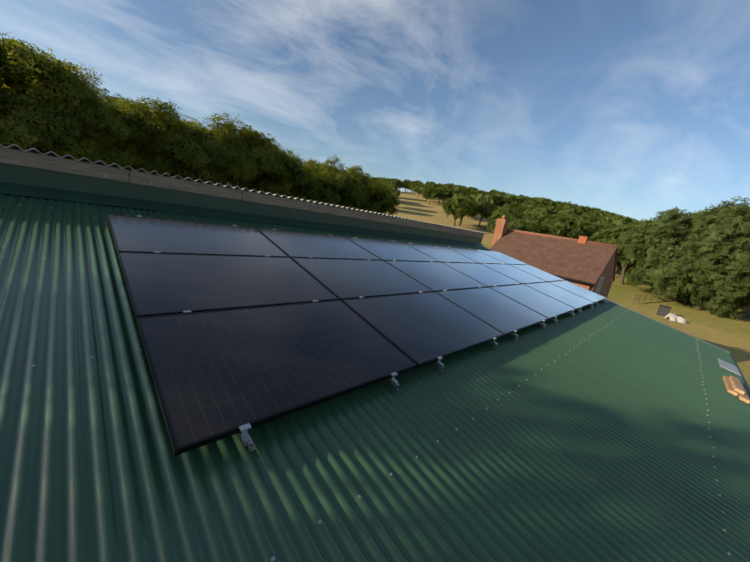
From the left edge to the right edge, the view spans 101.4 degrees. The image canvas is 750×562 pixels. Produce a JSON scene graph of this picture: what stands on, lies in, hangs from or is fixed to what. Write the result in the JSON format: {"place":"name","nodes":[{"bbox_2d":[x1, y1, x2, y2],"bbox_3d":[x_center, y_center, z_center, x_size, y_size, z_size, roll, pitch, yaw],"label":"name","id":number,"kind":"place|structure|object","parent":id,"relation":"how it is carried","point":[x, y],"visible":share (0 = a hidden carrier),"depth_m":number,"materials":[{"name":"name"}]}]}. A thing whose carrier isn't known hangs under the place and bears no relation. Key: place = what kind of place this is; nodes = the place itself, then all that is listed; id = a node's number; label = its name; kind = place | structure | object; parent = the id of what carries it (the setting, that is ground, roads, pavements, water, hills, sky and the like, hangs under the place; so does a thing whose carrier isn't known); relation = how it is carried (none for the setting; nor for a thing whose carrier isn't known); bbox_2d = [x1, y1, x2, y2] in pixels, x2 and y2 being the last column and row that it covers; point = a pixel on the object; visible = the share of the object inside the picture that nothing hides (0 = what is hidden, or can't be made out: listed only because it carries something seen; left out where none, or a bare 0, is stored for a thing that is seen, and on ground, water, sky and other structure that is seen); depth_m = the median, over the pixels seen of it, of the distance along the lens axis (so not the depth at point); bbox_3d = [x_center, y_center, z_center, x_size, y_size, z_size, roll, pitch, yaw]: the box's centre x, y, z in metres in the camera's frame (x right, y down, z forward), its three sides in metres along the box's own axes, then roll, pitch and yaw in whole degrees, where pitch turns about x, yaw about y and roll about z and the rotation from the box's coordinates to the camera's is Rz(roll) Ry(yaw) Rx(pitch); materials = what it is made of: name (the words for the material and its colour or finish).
{"place":"outdoors","nodes":[
{"label":"outdoors","id":0,"kind":"place"},
{"bbox_2d":[0,147,483,237],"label":"wooden barn fascia","id":1,"kind":"object","parent":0,"point":[26,159],"visible":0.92,"depth_m":4.71,"materials":[{"name":"grey wood"}]},
{"bbox_2d":[0,145,486,233],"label":"fibre cement roof","id":2,"kind":"object","parent":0,"point":[15,147],"visible":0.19,"depth_m":4.74,"materials":[{"name":"grey concrete"}]},
{"bbox_2d":[0,144,477,231],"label":"barn roof edge","id":3,"kind":"object","parent":2,"relation":"attached to","point":[210,181],"visible":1,"depth_m":4.87,"materials":[{"name":"grey metal"}]},
{"bbox_2d":[174,176,484,232],"bbox_3d":[-5.206,-1.931,7.031,20.349,1.077,6.508,-2,17,-45],"label":"corrugated roof sheet","id":4,"kind":"object","parent":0,"point":[356,209],"visible":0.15,"depth_m":7.26,"materials":[{"name":"grey metal"}]},
{"bbox_2d":[0,0,749,220],"label":"sky","id":5,"kind":"structure","parent":0,"point":[637,109],"materials":[{"name":"blue"}]},
{"bbox_2d":[223,182,749,386],"bbox_3d":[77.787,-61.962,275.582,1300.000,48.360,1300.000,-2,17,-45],"label":"grass field","id":6,"kind":"structure","parent":0,"point":[729,334],"depth_m":41.89,"materials":[{"name":"yellow plant"}]},
{"bbox_2d":[0,32,399,214],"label":"trees","id":7,"kind":"object","parent":6,"relation":"on","point":[84,119],"depth_m":25.76,"materials":[{"name":"green plant"}]},
{"bbox_2d":[372,177,655,230],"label":"forest","id":8,"kind":"object","parent":6,"relation":"on","point":[472,201],"materials":[{"name":"green plant"}]},
{"bbox_2d":[486,212,652,284],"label":"tree","id":9,"kind":"object","parent":6,"relation":"on","point":[561,226],"depth_m":64.82,"materials":[{"name":"green plant"}]},
{"bbox_2d":[564,251,615,297],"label":"house wall","id":10,"kind":"structure","parent":6,"relation":"on","point":[607,274],"depth_m":18.77,"materials":[{"name":"brown brick"}]},
{"bbox_2d":[552,274,594,289],"bbox_3d":[9.218,1.505,19.358,0.255,4.600,6.700,-2,17,-45],"label":"gutter downpipe","id":11,"kind":"object","parent":10,"relation":"attached to","point":[578,281],"visible":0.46,"depth_m":17.07,"materials":[{"name":"black metal"}]},
{"bbox_2d":[595,277,603,293],"bbox_3d":[12.994,0.542,17.902,0.850,1.600,0.060,-2,17,-45],"label":"gable window frame","id":12,"kind":"object","parent":10,"relation":"in","point":[599,285],"visible":0.54,"depth_m":17.79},
{"bbox_2d":[631,293,677,302],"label":"field fence","id":13,"kind":"object","parent":6,"relation":"on","point":[639,297],"visible":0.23,"depth_m":43.79,"materials":[{"name":"brown wood"}]},
{"bbox_2d":[656,304,671,316],"bbox_3d":[35.306,3.626,37.503,1.300,1.200,1.100,-2,17,-45],"label":"panel","id":14,"kind":"object","parent":6,"relation":"on","point":[663,310],"visible":0.83,"depth_m":37.15,"materials":[{"name":"grey plastic"}]},
{"bbox_2d":[663,313,686,323],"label":"white sacks","id":15,"kind":"object","parent":6,"relation":"on","point":[674,317],"visible":0.88,"depth_m":35.32,"materials":[{"name":"white fabric"}]},
{"bbox_2d":[617,196,749,319],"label":"willow tree","id":16,"kind":"object","parent":6,"relation":"on","point":[695,258],"depth_m":40.12,"materials":[{"name":"green plant"}]},
{"bbox_3d":[-3.340,1.539,5.227,19.900,6.313,13.019,-2,17,-45],"label":"barn","id":17,"kind":"object","parent":6,"relation":"on","visible":0},
{"bbox_2d":[0,193,749,561],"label":"corrugated metal roof","id":18,"kind":"structure","parent":17,"relation":"on","point":[582,445],"depth_m":1.85,"materials":[{"name":"green metal"}]},
{"bbox_2d":[0,162,484,246],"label":"barn apron flashing","id":19,"kind":"object","parent":18,"relation":"on","point":[28,181],"visible":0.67,"depth_m":4.76,"materials":[{"name":"metal"}]},
{"bbox_2d":[2,204,730,561],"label":"roof screws","id":20,"kind":"object","parent":18,"relation":"in","point":[456,428],"visible":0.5,"depth_m":2.18,"materials":[{"name":"silver metal"}]},
{"bbox_2d":[137,215,606,451],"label":"mounting clamps","id":21,"kind":"object","parent":18,"relation":"on","point":[244,437],"visible":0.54,"depth_m":2.35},
{"bbox_2d":[107,214,606,455],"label":"solar panel frames","id":22,"kind":"structure","parent":21,"relation":"on","point":[177,450],"depth_m":2.66,"materials":[{"name":"black metal"}]},
{"bbox_2d":[109,214,605,446],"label":"solar panels","id":23,"kind":"object","parent":22,"relation":"in","point":[218,372],"visible":0.98,"depth_m":2.93,"materials":[{"name":"black glass"}]},
{"bbox_2d":[484,247,729,352],"bbox_3d":[6.239,0.237,9.614,0.164,1.511,6.962,-2,17,-45],"label":"lean to roof verge trim","id":24,"kind":"object","parent":18,"relation":"attached to","point":[660,322],"visible":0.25,"depth_m":8.11,"materials":[{"name":"green metal"}]},
{"bbox_2d":[717,358,740,375],"bbox_3d":[6.995,1.691,6.073,0.800,0.064,0.295,-2,17,-45],"label":"spare roof sheet","id":25,"kind":"object","parent":18,"relation":"on","point":[728,366],"visible":1,"depth_m":6.02,"materials":[{"name":"grey metal"}]},
{"bbox_2d":[723,375,749,403],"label":"roof timber offcuts","id":26,"kind":"object","parent":18,"relation":"on","point":[734,385],"visible":1,"depth_m":4.71,"materials":[{"name":"brown wood"}]},
{"bbox_2d":[490,231,616,282],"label":"house roof","id":27,"kind":"structure","parent":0,"point":[587,262],"depth_m":19.17,"materials":[{"name":"brown tile"}]},
{"bbox_2d":[490,218,509,247],"bbox_3d":[8.792,-0.863,23.329,0.740,7.620,0.720,-2,17,-45],"label":"house chimney","id":28,"kind":"object","parent":27,"relation":"on","point":[500,228],"visible":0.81,"depth_m":22.51,"materials":[{"name":"orange brick"}]},
{"bbox_2d":[507,229,617,247],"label":"house roof ridge tiles","id":29,"kind":"object","parent":27,"relation":"on","point":[573,239],"visible":0.75,"depth_m":20.41,"materials":[{"name":"orange tile"}]},
{"bbox_2d":[578,236,588,243],"bbox_3d":[13.294,-2.594,19.623,0.480,0.505,0.480,-2,17,-45],"label":"house chimney","id":30,"kind":"object","parent":27,"relation":"on","point":[583,239],"visible":0.79,"depth_m":19.46,"materials":[{"name":"orange brick"}]},
{"bbox_2d":[550,248,616,283],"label":"roof slope edges","id":31,"kind":"structure","parent":27,"relation":"attached to","point":[581,280],"depth_m":17.36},
{"bbox_2d":[613,248,617,280],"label":"house roof edges","id":32,"kind":"object","parent":27,"relation":"attached to","point":[615,264],"visible":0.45,"depth_m":19.73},
{"bbox_2d":[730,354,749,392],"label":"lean to gutter","id":33,"kind":"object","parent":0,"point":[744,379],"visible":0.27,"depth_m":5.90,"materials":[{"name":"metal"}]}
]}

